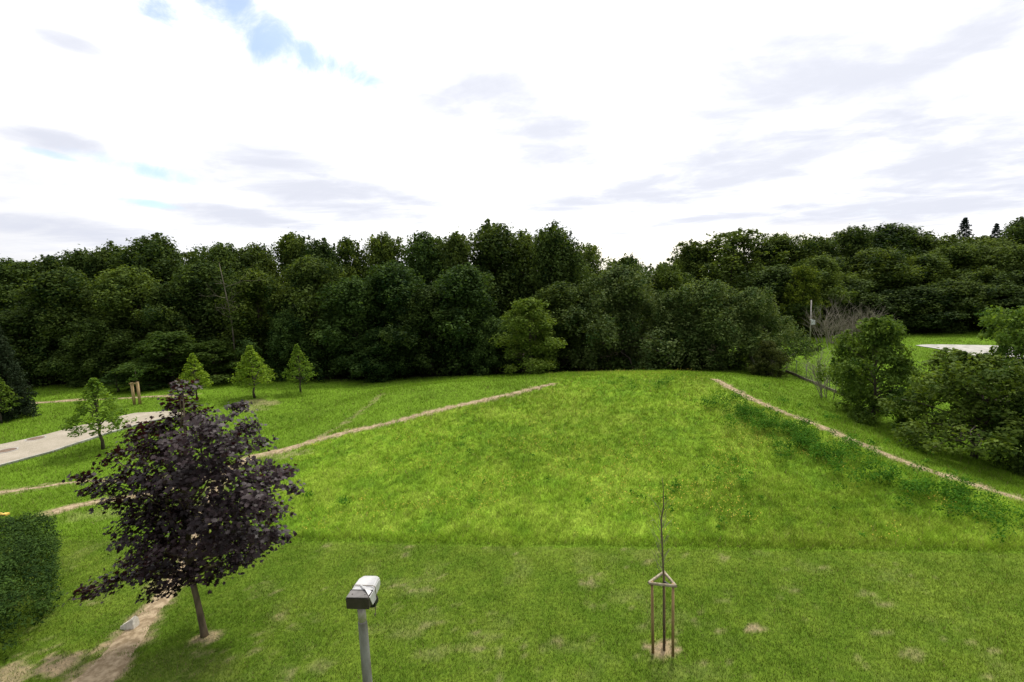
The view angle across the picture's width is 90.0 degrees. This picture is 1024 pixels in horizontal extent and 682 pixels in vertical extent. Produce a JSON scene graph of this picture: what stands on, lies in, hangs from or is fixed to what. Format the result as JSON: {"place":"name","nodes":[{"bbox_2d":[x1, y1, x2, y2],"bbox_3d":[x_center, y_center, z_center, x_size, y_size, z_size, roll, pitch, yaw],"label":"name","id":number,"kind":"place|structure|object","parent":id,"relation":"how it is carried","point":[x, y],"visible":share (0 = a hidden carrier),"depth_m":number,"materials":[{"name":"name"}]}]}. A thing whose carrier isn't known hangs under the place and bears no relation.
{"place":"outdoors","nodes":[
{"label":"outdoors","id":0,"kind":"place"},
{"bbox_2d":[0,411,180,463],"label":"road","id":1,"kind":"structure","parent":0,"point":[54,440],"depth_m":30.67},
{"bbox_2d":[52,478,202,513],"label":"dirt path","id":2,"kind":"structure","parent":0,"point":[70,507],"depth_m":20.87,"materials":[{"name":"soil"}]},
{"bbox_2d":[72,383,552,681],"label":"dirt path","id":3,"kind":"structure","parent":0,"point":[110,667],"depth_m":12.80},
{"bbox_2d":[0,276,1023,681],"bbox_3d":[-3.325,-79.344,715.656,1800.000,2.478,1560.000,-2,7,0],"label":"ground","id":4,"kind":"structure","parent":0,"point":[58,664],"depth_m":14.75,"materials":[{"name":"green plant"}]},
{"bbox_2d":[0,377,22,423],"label":"young lime tree","id":5,"kind":"object","parent":4,"relation":"on","point":[3,388],"visible":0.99,"depth_m":35.41,"materials":[{"name":"green plant"}]},
{"bbox_2d":[0,256,37,365],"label":"broadleaf tree","id":6,"kind":"object","parent":4,"relation":"on","point":[7,269],"visible":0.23,"depth_m":57.55,"materials":[{"name":"green plant"}]},
{"bbox_2d":[0,326,41,422],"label":"spruce tree","id":7,"kind":"object","parent":4,"relation":"on","point":[26,407],"visible":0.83,"depth_m":36.36,"materials":[{"name":"green plant"}]},
{"bbox_2d":[2,253,60,345],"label":"broadleaf tree","id":8,"kind":"object","parent":4,"relation":"on","point":[47,262],"visible":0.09,"depth_m":59.79,"materials":[{"name":"green plant"}]},
{"bbox_2d":[0,510,64,659],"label":"yew hedge","id":9,"kind":"object","parent":4,"relation":"on","point":[17,531],"visible":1,"depth_m":14.40,"materials":[{"name":"green plant"}]},
{"bbox_2d":[0,306,89,386],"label":"broadleaf tree","id":10,"kind":"object","parent":4,"relation":"on","point":[11,320],"visible":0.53,"depth_m":48.89,"materials":[{"name":"green plant"}]},
{"bbox_2d":[13,244,109,335],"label":"broadleaf tree","id":11,"kind":"object","parent":4,"relation":"on","point":[76,260],"visible":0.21,"depth_m":58.00,"materials":[{"name":"green plant"}]},
{"bbox_2d":[5,266,118,375],"bbox_3d":[-45.379,-1.698,52.214,10.804,11.694,10.455,-5,8,-24],"label":"broadleaf tree","id":12,"kind":"object","parent":4,"relation":"on","point":[60,294],"visible":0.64,"depth_m":49.71,"materials":[{"name":"green plant"}]},
{"bbox_2d":[0,416,177,466],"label":"kerb","id":13,"kind":"structure","parent":4,"relation":"on","point":[48,452],"depth_m":29.17,"materials":[{"name":"concrete"}]},
{"bbox_2d":[35,314,145,387],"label":"broadleaf tree","id":14,"kind":"object","parent":4,"relation":"on","point":[100,344],"visible":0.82,"depth_m":48.05,"materials":[{"name":"green plant"}]},
{"bbox_2d":[56,378,136,449],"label":"young lime tree","id":15,"kind":"object","parent":4,"relation":"on","point":[94,395],"visible":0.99,"depth_m":28.33,"materials":[{"name":"green plant"}]},
{"bbox_2d":[81,240,135,312],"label":"broadleaf tree","id":16,"kind":"object","parent":4,"relation":"on","point":[101,256],"visible":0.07,"depth_m":58.85,"materials":[{"name":"green plant"}]},
{"bbox_2d":[99,370,135,391],"bbox_3d":[-34.517,3.510,44.528,3.453,2.108,3.583,-7,8,-33],"label":"round shrub","id":17,"kind":"object","parent":4,"relation":"on","point":[118,381],"visible":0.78,"depth_m":44.24,"materials":[{"name":"green plant"}]},
{"bbox_2d":[74,264,183,373],"bbox_3d":[-38.342,-2.058,52.622,11.282,11.811,9.161,0,7,21],"label":"broadleaf tree","id":18,"kind":"object","parent":4,"relation":"on","point":[124,287],"visible":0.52,"depth_m":50.74,"materials":[{"name":"green plant"}]},
{"bbox_2d":[120,616,139,629],"bbox_3d":[-9.856,7.237,13.200,0.422,0.326,0.252,-1,7,8],"label":"stone","id":19,"kind":"object","parent":4,"relation":"on","point":[132,622],"visible":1,"depth_m":13.11,"materials":[{"name":"stone"}]},
{"bbox_2d":[129,382,141,404],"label":"wooden posts","id":20,"kind":"object","parent":4,"relation":"on","point":[133,392],"visible":0.82,"depth_m":39.16,"materials":[{"name":"wood"}]},
{"bbox_2d":[127,381,175,391],"bbox_3d":[-32.060,3.959,45.331,3.315,0.782,3.699,0,7,19],"label":"round shrub","id":21,"kind":"object","parent":4,"relation":"on","point":[157,384],"visible":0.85,"depth_m":44.88,"materials":[{"name":"green plant"}]},
{"bbox_2d":[103,232,199,327],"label":"broadleaf tree","id":22,"kind":"object","parent":4,"relation":"on","point":[157,255],"visible":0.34,"depth_m":57.47,"materials":[{"name":"green plant"}]},
{"bbox_2d":[105,331,226,383],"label":"acacia tree","id":23,"kind":"object","parent":4,"relation":"on","point":[160,344],"visible":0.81,"depth_m":46.06,"materials":[{"name":"green plant"}]},
{"bbox_2d":[111,278,228,375],"bbox_3d":[-33.983,-1.199,51.599,10.966,10.257,8.975,-8,9,-39],"label":"broadleaf tree","id":24,"kind":"object","parent":4,"relation":"on","point":[172,298],"visible":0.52,"depth_m":50.35,"materials":[{"name":"green plant"}]},
{"bbox_2d":[61,378,304,637],"bbox_3d":[-7.859,4.154,12.292,6.149,6.666,3.485,-2,7,0],"label":"purple maple","id":25,"kind":"object","parent":4,"relation":"on","point":[182,520],"visible":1,"depth_m":11.85,"materials":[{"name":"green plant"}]},
{"bbox_2d":[175,353,213,401],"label":"young lime tree","id":26,"kind":"object","parent":4,"relation":"on","point":[193,363],"visible":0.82,"depth_m":39.51,"materials":[{"name":"green plant"}]},
{"bbox_2d":[169,339,250,384],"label":"acacia tree","id":27,"kind":"object","parent":4,"relation":"on","point":[215,347],"visible":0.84,"depth_m":47.20,"materials":[{"name":"green plant"}]},
{"bbox_2d":[158,259,265,364],"bbox_3d":[-32.543,-2.495,54.056,9.948,12.175,10.282,4,9,42],"label":"broadleaf tree","id":28,"kind":"object","parent":4,"relation":"on","point":[203,276],"visible":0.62,"depth_m":52.06,"materials":[{"name":"green plant"}]},
{"bbox_2d":[186,241,264,352],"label":"broadleaf tree","id":29,"kind":"object","parent":4,"relation":"on","point":[218,252],"visible":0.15,"depth_m":57.70,"materials":[{"name":"green plant"}]},
{"bbox_2d":[215,264,257,359],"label":"dead tree","id":30,"kind":"object","parent":4,"relation":"on","point":[230,304],"visible":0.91,"depth_m":48.95,"materials":[{"name":"brown wood"}]},
{"bbox_2d":[227,345,275,397],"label":"young lime tree","id":31,"kind":"object","parent":4,"relation":"on","point":[250,353],"visible":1,"depth_m":40.32,"materials":[{"name":"green plant"}]},
{"bbox_2d":[224,241,283,358],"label":"broadleaf tree","id":32,"kind":"object","parent":4,"relation":"on","point":[258,257],"visible":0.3,"depth_m":59.61,"materials":[{"name":"green plant"}]},
{"bbox_2d":[214,267,294,369],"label":"broadleaf tree","id":33,"kind":"object","parent":4,"relation":"on","point":[251,292],"visible":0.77,"depth_m":50.97,"materials":[{"name":"green plant"}]},
{"bbox_2d":[234,306,336,383],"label":"broadleaf tree","id":34,"kind":"object","parent":4,"relation":"on","point":[286,320],"visible":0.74,"depth_m":48.68,"materials":[{"name":"green plant"}]},
{"bbox_2d":[258,227,319,301],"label":"broadleaf tree","id":35,"kind":"object","parent":4,"relation":"on","point":[289,246],"visible":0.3,"depth_m":58.57,"materials":[{"name":"green plant"}]},
{"bbox_2d":[282,344,316,391],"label":"young lime tree","id":36,"kind":"object","parent":4,"relation":"on","point":[297,358],"visible":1,"depth_m":42.73,"materials":[{"name":"green plant"}]},
{"bbox_2d":[260,254,346,377],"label":"broadleaf tree","id":37,"kind":"object","parent":4,"relation":"on","point":[309,275],"visible":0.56,"depth_m":50.88,"materials":[{"name":"green plant"}]},
{"bbox_2d":[297,237,348,346],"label":"broadleaf tree","id":38,"kind":"object","parent":4,"relation":"on","point":[321,249],"visible":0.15,"depth_m":58.35,"materials":[{"name":"green plant"}]},
{"bbox_2d":[333,235,369,333],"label":"tree","id":39,"kind":"object","parent":4,"relation":"on","point":[347,245],"visible":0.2,"depth_m":61.11,"materials":[{"name":"green plant"}]},
{"bbox_2d":[309,275,398,377],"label":"broadleaf tree","id":40,"kind":"object","parent":4,"relation":"on","point":[342,299],"visible":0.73,"depth_m":49.37,"materials":[{"name":"green plant"}]},
{"bbox_2d":[346,576,379,681],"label":"street lamp","id":41,"kind":"object","parent":4,"relation":"on","point":[361,597],"visible":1,"depth_m":4.75,"materials":[{"name":"metal"}]},
{"bbox_2d":[344,231,409,349],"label":"broadleaf tree","id":42,"kind":"object","parent":4,"relation":"on","point":[383,248],"visible":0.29,"depth_m":59.65,"materials":[{"name":"green plant"}]},
{"bbox_2d":[333,326,422,382],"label":"broadleaf tree","id":43,"kind":"object","parent":4,"relation":"on","point":[382,371],"visible":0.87,"depth_m":48.12,"materials":[{"name":"green plant"}]},
{"bbox_2d":[348,259,435,369],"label":"broadleaf tree","id":44,"kind":"object","parent":4,"relation":"on","point":[395,279],"visible":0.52,"depth_m":50.87,"materials":[{"name":"green plant"}]},
{"bbox_2d":[399,230,446,341],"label":"broadleaf tree","id":45,"kind":"object","parent":4,"relation":"on","point":[418,258],"visible":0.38,"depth_m":58.35,"materials":[{"name":"green plant"}]},
{"bbox_2d":[375,282,476,374],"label":"broadleaf tree","id":46,"kind":"object","parent":4,"relation":"on","point":[426,299],"visible":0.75,"depth_m":48.82,"materials":[{"name":"green plant"}]},
{"bbox_2d":[428,226,493,352],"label":"broadleaf tree","id":47,"kind":"object","parent":4,"relation":"on","point":[454,246],"visible":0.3,"depth_m":58.09,"materials":[{"name":"green plant"}]},
{"bbox_2d":[422,262,512,374],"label":"broadleaf tree","id":48,"kind":"object","parent":4,"relation":"on","point":[466,286],"visible":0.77,"depth_m":49.23,"materials":[{"name":"green plant"}]},
{"bbox_2d":[461,315,526,376],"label":"broadleaf tree","id":49,"kind":"object","parent":4,"relation":"on","point":[493,323],"visible":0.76,"depth_m":48.51,"materials":[{"name":"green plant"}]},
{"bbox_2d":[465,218,533,336],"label":"broadleaf tree","id":50,"kind":"object","parent":4,"relation":"on","point":[494,247],"visible":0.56,"depth_m":57.34,"materials":[{"name":"green plant"}]},
{"bbox_2d":[20,313,986,385],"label":"undergrowth","id":51,"kind":"object","parent":4,"relation":"on","point":[614,364],"visible":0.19,"depth_m":50.46,"materials":[{"name":"green plant"}]},
{"bbox_2d":[0,328,1023,550],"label":"bank grass","id":52,"kind":"structure","parent":4,"relation":"on","point":[831,424],"depth_m":32.11,"materials":[{"name":"green plant"}]},
{"bbox_2d":[501,228,541,296],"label":"broadleaf tree","id":53,"kind":"object","parent":4,"relation":"on","point":[529,239],"visible":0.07,"depth_m":59.88,"materials":[{"name":"green plant"}]},
{"bbox_2d":[487,297,567,374],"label":"acacia tree","id":54,"kind":"object","parent":4,"relation":"on","point":[529,308],"visible":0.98,"depth_m":45.73,"materials":[{"name":"green plant"}]},
{"bbox_2d":[493,219,602,360],"bbox_3d":[3.942,-5.292,57.029,13.270,16.341,11.348,-3,7,-1],"label":"broadleaf tree","id":55,"kind":"object","parent":4,"relation":"on","point":[556,253],"visible":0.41,"depth_m":55.23,"materials":[{"name":"green plant"}]},
{"bbox_2d":[513,281,606,370],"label":"broadleaf tree","id":56,"kind":"object","parent":4,"relation":"on","point":[560,296],"visible":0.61,"depth_m":49.74,"materials":[{"name":"green plant"}]},
{"bbox_2d":[575,241,611,293],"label":"birch tree","id":57,"kind":"object","parent":4,"relation":"on","point":[591,252],"visible":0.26,"depth_m":64.32,"materials":[{"name":"green plant"}]},
{"bbox_2d":[275,371,955,537],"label":"wildflowers","id":58,"kind":"object","parent":4,"relation":"on","point":[586,462],"visible":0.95,"depth_m":20.85,"materials":[{"name":"yellow plant"}]},
{"bbox_2d":[593,252,667,359],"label":"broadleaf tree","id":59,"kind":"object","parent":4,"relation":"on","point":[627,260],"visible":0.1,"depth_m":58.70,"materials":[{"name":"green plant"}]},
{"bbox_2d":[559,263,715,370],"bbox_3d":[11.009,-2.077,49.945,13.583,10.949,13.937,-3,7,-7],"label":"whitebeam tree","id":60,"kind":"object","parent":4,"relation":"on","point":[621,283],"visible":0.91,"depth_m":47.52,"materials":[{"name":"green plant"}]},
{"bbox_2d":[280,376,1023,542],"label":"weeds","id":61,"kind":"object","parent":4,"relation":"on","point":[798,438],"visible":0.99,"depth_m":20.12,"materials":[{"name":"green plant"}]},
{"bbox_2d":[648,478,675,650],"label":"bare sapling","id":62,"kind":"object","parent":4,"relation":"on","point":[663,559],"visible":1,"depth_m":11.34,"materials":[{"name":"brown plant"}]},
{"bbox_2d":[648,571,676,656],"bbox_3d":[3.344,6.205,11.558,0.600,1.844,0.597,-2,7,0],"label":"tree guard","id":63,"kind":"object","parent":4,"relation":"on","point":[673,585],"visible":0.74,"depth_m":11.38,"materials":[{"name":"wood"}]},
{"bbox_2d":[636,260,696,343],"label":"broadleaf tree","id":64,"kind":"object","parent":4,"relation":"on","point":[667,278],"visible":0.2,"depth_m":60.14,"materials":[{"name":"green plant"}]},
{"bbox_2d":[625,287,718,369],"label":"whitebeam tree","id":65,"kind":"object","parent":4,"relation":"on","point":[670,311],"visible":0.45,"depth_m":47.70,"materials":[{"name":"green plant"}]},
{"bbox_2d":[396,235,991,298],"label":"forest","id":66,"kind":"object","parent":4,"relation":"on","point":[683,257],"visible":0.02,"depth_m":72.71,"materials":[{"name":"green plant"}]},
{"bbox_2d":[665,238,727,299],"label":"birch tree","id":67,"kind":"object","parent":4,"relation":"on","point":[693,247],"visible":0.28,"depth_m":72.13,"materials":[{"name":"green plant"}]},
{"bbox_2d":[641,275,776,370],"bbox_3d":[18.789,-1.489,48.018,12.264,9.416,10.296,4,9,40],"label":"whitebeam tree","id":68,"kind":"object","parent":4,"relation":"on","point":[705,292],"visible":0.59,"depth_m":46.09,"materials":[{"name":"green plant"}]},
{"bbox_2d":[687,227,813,330],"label":"birch tree","id":69,"kind":"object","parent":4,"relation":"on","point":[733,242],"visible":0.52,"depth_m":69.33,"materials":[{"name":"green plant"}]},
{"bbox_2d":[705,286,815,372],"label":"whitebeam tree","id":70,"kind":"object","parent":4,"relation":"on","point":[756,306],"visible":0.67,"depth_m":45.27,"materials":[{"name":"green plant"}]},
{"bbox_2d":[745,340,792,377],"bbox_3d":[20.985,1.525,42.362,3.630,3.279,4.051,-1,7,8],"label":"round shrub","id":71,"kind":"object","parent":4,"relation":"on","point":[768,351],"visible":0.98,"depth_m":41.58,"materials":[{"name":"green plant"}]},
{"bbox_2d":[730,232,836,324],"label":"broadleaf tree","id":72,"kind":"object","parent":4,"relation":"on","point":[784,242],"visible":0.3,"depth_m":69.71,"materials":[{"name":"green plant"}]},
{"bbox_2d":[732,264,841,332],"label":"broadleaf tree","id":73,"kind":"object","parent":4,"relation":"on","point":[775,279],"visible":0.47,"depth_m":62.01,"materials":[{"name":"green plant"}]},
{"bbox_2d":[778,265,831,336],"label":"birch tree","id":74,"kind":"object","parent":4,"relation":"on","point":[806,272],"visible":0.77,"depth_m":60.30,"materials":[{"name":"green plant"}]},
{"bbox_2d":[786,360,843,394],"bbox_3d":[23.242,2.738,39.042,0.146,1.494,10.633,-2,7,6],"label":"wire fence","id":75,"kind":"object","parent":4,"relation":"on","point":[806,379],"visible":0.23,"depth_m":40.88,"materials":[{"name":"grey metal"}]},
{"bbox_2d":[797,337,836,399],"bbox_3d":[20.358,1.496,33.486,3.334,4.649,3.799,1,8,29],"label":"bare bush","id":76,"kind":"object","parent":4,"relation":"on","point":[820,383],"visible":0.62,"depth_m":33.47,"materials":[{"name":"plant"}]},
{"bbox_2d":[789,232,860,297],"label":"broadleaf tree","id":77,"kind":"object","parent":4,"relation":"on","point":[829,246],"visible":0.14,"depth_m":71.34,"materials":[{"name":"green plant"}]},
{"bbox_2d":[792,255,861,329],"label":"broadleaf tree","id":78,"kind":"object","parent":4,"relation":"on","point":[831,283],"visible":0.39,"depth_m":63.90,"materials":[{"name":"green plant"}]},
{"bbox_2d":[802,294,869,343],"bbox_3d":[34.536,-2.452,55.069,6.126,5.483,6.436,-5,7,-18],"label":"bare bush","id":79,"kind":"object","parent":4,"relation":"on","point":[826,327],"visible":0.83,"depth_m":54.86,"materials":[{"name":"plant"}]},
{"bbox_2d":[814,277,893,325],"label":"broadleaf tree","id":80,"kind":"object","parent":4,"relation":"on","point":[864,289],"visible":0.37,"depth_m":63.32,"materials":[{"name":"green plant"}]},
{"bbox_2d":[838,296,897,339],"bbox_3d":[37.121,-2.375,53.587,6.013,5.513,5.219,-7,8,-32],"label":"bare bush","id":81,"kind":"object","parent":4,"relation":"on","point":[860,314],"visible":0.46,"depth_m":53.63,"materials":[{"name":"plant"}]},
{"bbox_2d":[830,223,910,276],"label":"broadleaf tree","id":82,"kind":"object","parent":4,"relation":"on","point":[855,239],"visible":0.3,"depth_m":73.49,"materials":[{"name":"green plant"}]},
{"bbox_2d":[814,314,945,430],"bbox_3d":[21.151,1.774,29.238,6.244,6.551,6.967,-8,9,-37],"label":"round shrub","id":83,"kind":"object","parent":4,"relation":"on","point":[858,367],"visible":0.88,"depth_m":28.62,"materials":[{"name":"green plant"}]},
{"bbox_2d":[848,246,924,314],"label":"broadleaf tree","id":84,"kind":"object","parent":4,"relation":"on","point":[882,266],"visible":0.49,"depth_m":65.50,"materials":[{"name":"green plant"}]},
{"bbox_2d":[832,293,943,333],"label":"broadleaf tree","id":85,"kind":"object","parent":4,"relation":"on","point":[892,299],"visible":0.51,"depth_m":60.59,"materials":[{"name":"green plant"}]},
{"bbox_2d":[842,223,938,258],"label":"broadleaf tree","id":86,"kind":"object","parent":4,"relation":"on","point":[901,236],"visible":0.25,"depth_m":74.22,"materials":[{"name":"green plant"}]},
{"bbox_2d":[866,285,980,331],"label":"broadleaf tree","id":87,"kind":"object","parent":4,"relation":"on","point":[926,292],"visible":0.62,"depth_m":59.74,"materials":[{"name":"green plant"}]},
{"bbox_2d":[905,230,968,282],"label":"broadleaf tree","id":88,"kind":"object","parent":4,"relation":"on","point":[934,243],"visible":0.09,"depth_m":73.41,"materials":[{"name":"green plant"}]},
{"bbox_2d":[894,253,992,318],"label":"broadleaf tree","id":89,"kind":"object","parent":4,"relation":"on","point":[935,266],"visible":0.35,"depth_m":64.56,"materials":[{"name":"green plant"}]},
{"bbox_2d":[871,347,1023,467],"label":"spreading shrub","id":90,"kind":"object","parent":4,"relation":"on","point":[979,373],"visible":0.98,"depth_m":22.70,"materials":[{"name":"green plant"}]},
{"bbox_2d":[916,240,998,310],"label":"broadleaf tree","id":91,"kind":"object","parent":4,"relation":"on","point":[959,254],"visible":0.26,"depth_m":66.19,"materials":[{"name":"green plant"}]},
{"bbox_2d":[914,276,1010,333],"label":"broadleaf tree","id":92,"kind":"object","parent":4,"relation":"on","point":[973,293],"visible":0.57,"depth_m":59.19,"materials":[{"name":"green plant"}]},
{"bbox_2d":[955,217,976,239],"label":"spruce tree","id":93,"kind":"object","parent":4,"relation":"on","point":[964,225],"visible":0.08,"depth_m":82.51,"materials":[{"name":"green plant"}]},
{"bbox_2d":[938,241,1023,284],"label":"broadleaf tree","id":94,"kind":"object","parent":4,"relation":"on","point":[1007,257],"visible":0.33,"depth_m":63.82,"materials":[{"name":"green plant"}]},
{"bbox_2d":[941,305,1023,425],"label":"spreading shrub","id":95,"kind":"object","parent":4,"relation":"on","point":[1005,339],"visible":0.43,"depth_m":28.69,"materials":[{"name":"green plant"}]},
{"bbox_2d":[952,236,1021,256],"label":"broadleaf tree","id":96,"kind":"object","parent":4,"relation":"on","point":[977,240],"visible":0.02,"depth_m":71.79,"materials":[{"name":"green plant"}]},
{"bbox_2d":[954,283,1023,328],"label":"broadleaf tree","id":97,"kind":"object","parent":4,"relation":"on","point":[1019,301],"visible":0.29,"depth_m":58.85,"materials":[{"name":"green plant"}]},
{"bbox_2d":[972,390,1023,477],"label":"round shrub","id":98,"kind":"object","parent":4,"relation":"on","point":[1018,397],"visible":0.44,"depth_m":22.00,"materials":[{"name":"green plant"}]},
{"bbox_2d":[984,269,1023,317],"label":"broadleaf tree","id":99,"kind":"object","parent":4,"relation":"on","point":[1006,281],"visible":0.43,"depth_m":59.82,"materials":[{"name":"green plant"}]},
{"bbox_2d":[997,216,1023,246],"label":"broadleaf tree","id":100,"kind":"object","parent":4,"relation":"on","point":[1015,229],"visible":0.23,"depth_m":78.33,"materials":[{"name":"green plant"}]},
{"bbox_2d":[0,534,1023,681],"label":"lawn grass","id":101,"kind":"structure","parent":0,"point":[623,620],"depth_m":12.95,"materials":[{"name":"green plant"}]},
{"bbox_2d":[0,0,1023,271],"label":"sky","id":102,"kind":"structure","parent":0,"point":[644,128],"materials":[{"name":"white"}]},
{"bbox_2d":[253,523,1023,551],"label":"fringe grass","id":103,"kind":"structure","parent":0,"point":[648,539],"depth_m":16.19,"materials":[{"name":"green plant"}]},
{"bbox_2d":[712,379,1023,500],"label":"dirt path","id":104,"kind":"structure","parent":0,"point":[790,415],"depth_m":22.83,"materials":[{"name":"soil"}]},
{"bbox_2d":[916,344,1019,356],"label":"pavement","id":105,"kind":"structure","parent":0,"point":[976,348],"depth_m":49.50,"materials":[{"name":"concrete"}]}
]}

